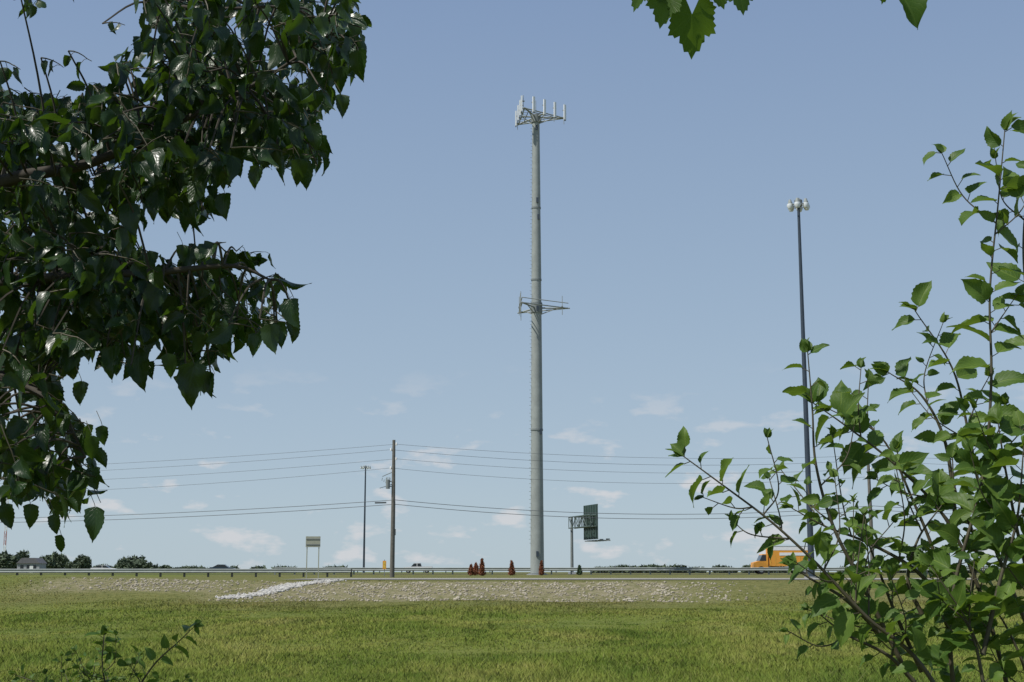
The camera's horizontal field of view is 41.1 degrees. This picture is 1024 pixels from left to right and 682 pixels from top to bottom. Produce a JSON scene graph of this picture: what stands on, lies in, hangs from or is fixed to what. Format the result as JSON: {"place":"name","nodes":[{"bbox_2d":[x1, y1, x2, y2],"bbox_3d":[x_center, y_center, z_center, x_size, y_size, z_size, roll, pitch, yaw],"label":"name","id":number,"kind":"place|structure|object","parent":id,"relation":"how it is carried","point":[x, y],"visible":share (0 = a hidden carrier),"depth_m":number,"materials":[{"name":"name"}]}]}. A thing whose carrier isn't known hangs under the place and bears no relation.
{"place":"outdoors","nodes":[
{"label":"outdoors","id":0,"kind":"place"},
{"bbox_2d":[0,572,1023,681],"bbox_3d":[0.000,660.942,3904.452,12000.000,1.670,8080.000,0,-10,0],"label":"ground","id":1,"kind":"structure","parent":0,"point":[298,577],"depth_m":73.94,"materials":[{"name":"green plant"}]},
{"bbox_2d":[3,498,8,551],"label":"radio mast","id":2,"kind":"object","parent":1,"relation":"on","point":[5,531],"visible":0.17,"depth_m":594.01,"materials":[{"name":"white metal"}]},
{"bbox_2d":[17,558,46,568],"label":"grey house","id":3,"kind":"structure","parent":1,"relation":"on","point":[31,563],"depth_m":342.88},
{"bbox_2d":[8,619,203,681],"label":"sapling","id":4,"kind":"object","parent":1,"relation":"on","point":[111,655],"visible":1,"depth_m":5.08,"materials":[{"name":"green plant"}]},
{"bbox_2d":[0,569,351,576],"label":"guardrail","id":5,"kind":"object","parent":1,"relation":"on","point":[183,571],"visible":0.86,"depth_m":111.73,"materials":[{"name":"grey metal"}]},
{"bbox_2d":[215,579,346,598],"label":"riprap drain","id":6,"kind":"object","parent":1,"relation":"on","point":[274,589],"visible":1,"depth_m":75.27,"materials":[{"name":"white stone"}]},
{"bbox_2d":[306,536,320,578],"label":"road sign","id":7,"kind":"object","parent":1,"relation":"on","point":[312,541],"visible":0.93,"depth_m":99.91,"materials":[{"name":"white metal"}]},
{"bbox_2d":[360,465,370,572],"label":"mast light","id":8,"kind":"object","parent":1,"relation":"on","point":[365,467],"visible":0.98,"depth_m":367.23,"materials":[{"name":"grey metal"}]},
{"bbox_2d":[383,560,385,575],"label":"construction sign","id":9,"kind":"object","parent":1,"relation":"on","point":[384,564],"visible":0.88,"depth_m":116.36,"materials":[{"name":"metal"}]},
{"bbox_2d":[381,440,396,576],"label":"utility pole","id":10,"kind":"object","parent":1,"relation":"on","point":[392,544],"visible":0.94,"depth_m":111.13,"materials":[{"name":"brown wood"}]},
{"bbox_2d":[30,577,765,601],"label":"gravel","id":11,"kind":"structure","parent":1,"relation":"on","point":[661,586],"depth_m":75.45,"materials":[{"name":"grey gravel"}]},
{"bbox_2d":[0,0,927,553],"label":"broadleaf tree","id":12,"kind":"object","parent":1,"relation":"on","point":[224,90],"visible":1,"depth_m":3.62,"materials":[{"name":"green plant"}]},
{"bbox_2d":[467,564,474,575],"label":"conical shrub","id":13,"kind":"object","parent":1,"relation":"on","point":[470,572],"visible":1,"depth_m":120.20,"materials":[{"name":"brown plant"}]},
{"bbox_2d":[473,562,478,574],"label":"conical shrub","id":14,"kind":"object","parent":1,"relation":"on","point":[476,567],"visible":0.91,"depth_m":122.23,"materials":[{"name":"brown plant"}]},
{"bbox_2d":[478,558,485,575],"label":"conical shrub","id":15,"kind":"object","parent":1,"relation":"on","point":[481,571],"visible":1,"depth_m":119.30,"materials":[{"name":"brown plant"}]},
{"bbox_2d":[0,549,1009,572],"bbox_3d":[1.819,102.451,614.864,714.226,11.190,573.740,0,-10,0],"label":"distant trees","id":16,"kind":"object","parent":1,"relation":"on","point":[55,560],"visible":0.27,"depth_m":412.70,"materials":[{"name":"green plant"}]},
{"bbox_2d":[0,575,1023,681],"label":"grass","id":17,"kind":"structure","parent":1,"relation":"on","point":[730,648],"depth_m":32.48,"materials":[{"name":"green plant"}]},
{"bbox_2d":[508,560,515,574],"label":"conical shrub","id":18,"kind":"object","parent":1,"relation":"on","point":[511,570],"visible":1,"depth_m":121.24,"materials":[{"name":"brown plant"}]},
{"bbox_2d":[538,560,544,574],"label":"conical shrub","id":19,"kind":"object","parent":1,"relation":"on","point":[541,569],"visible":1,"depth_m":122.22,"materials":[{"name":"brown plant"}]},
{"bbox_2d":[576,565,582,574],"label":"evergreen shrub","id":20,"kind":"object","parent":1,"relation":"on","point":[579,571],"visible":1,"depth_m":124.14,"materials":[{"name":"green plant"}]},
{"bbox_2d":[568,504,610,573],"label":"overhead highway sign","id":21,"kind":"object","parent":1,"relation":"on","point":[590,526],"visible":0.97,"depth_m":159.41,"materials":[{"name":"green"}]},
{"bbox_2d":[357,571,842,572],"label":"guardrail","id":22,"kind":"object","parent":1,"relation":"on","point":[600,571],"visible":0.03,"depth_m":247.58,"materials":[{"name":"metal"}]},
{"bbox_2d":[274,568,1000,574],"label":"guardrail","id":23,"kind":"object","parent":1,"relation":"on","point":[595,569],"visible":0.69,"depth_m":138.03,"materials":[{"name":"metal"}]},
{"bbox_2d":[787,198,816,577],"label":"mast light","id":24,"kind":"object","parent":1,"relation":"on","point":[798,204],"visible":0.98,"depth_m":108.03,"materials":[{"name":"grey metal"}]},
{"bbox_2d":[665,110,1023,681],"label":"mulberry shrub","id":25,"kind":"object","parent":1,"relation":"on","point":[951,597],"visible":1,"depth_m":2.99,"materials":[{"name":"green plant"}]},
{"bbox_2d":[866,451,874,574],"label":"utility pole","id":26,"kind":"object","parent":1,"relation":"on","point":[869,468],"visible":0.31,"depth_m":123.19,"materials":[{"name":"brown wood"}]},
{"bbox_2d":[0,444,1021,522],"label":"power lines","id":27,"kind":"object","parent":26,"relation":"attached to","point":[461,474],"visible":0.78,"depth_m":116.66,"materials":[{"name":"black metal"}]},
{"bbox_2d":[0,0,1023,571],"label":"sky","id":28,"kind":"structure","parent":0,"point":[669,233],"materials":[{"name":"blue"}]},
{"bbox_2d":[515,95,569,574],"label":"cell tower","id":29,"kind":"structure","parent":0,"point":[536,499],"depth_m":131.39,"materials":[{"name":"metal"}]},
{"bbox_2d":[309,578,970,578],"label":"frontage road","id":30,"kind":"structure","parent":0,"point":[584,578],"depth_m":94.25,"materials":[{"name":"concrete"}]},
{"bbox_2d":[751,546,807,573],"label":"box truck","id":31,"kind":"object","parent":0,"point":[764,560],"visible":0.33,"depth_m":146.14,"materials":[{"name":"orange paint"}]},
{"bbox_3d":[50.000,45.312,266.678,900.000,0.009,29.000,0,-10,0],"label":"highway","id":32,"kind":"structure","parent":0,"visible":0},
{"bbox_2d":[90,565,114,568],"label":"sedan car","id":33,"kind":"object","parent":32,"relation":"on","point":[102,567],"visible":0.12,"depth_m":253.79,"materials":[{"name":"white paint"}]},
{"bbox_2d":[209,564,235,568],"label":"sedan car","id":34,"kind":"object","parent":32,"relation":"on","point":[219,566],"visible":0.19,"depth_m":253.65,"materials":[{"name":"blue paint"}]},
{"bbox_2d":[404,563,432,572],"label":"pickup truck","id":35,"kind":"object","parent":32,"relation":"on","point":[416,565],"visible":0.41,"depth_m":253.76,"materials":[{"name":"white paint"}]}
]}

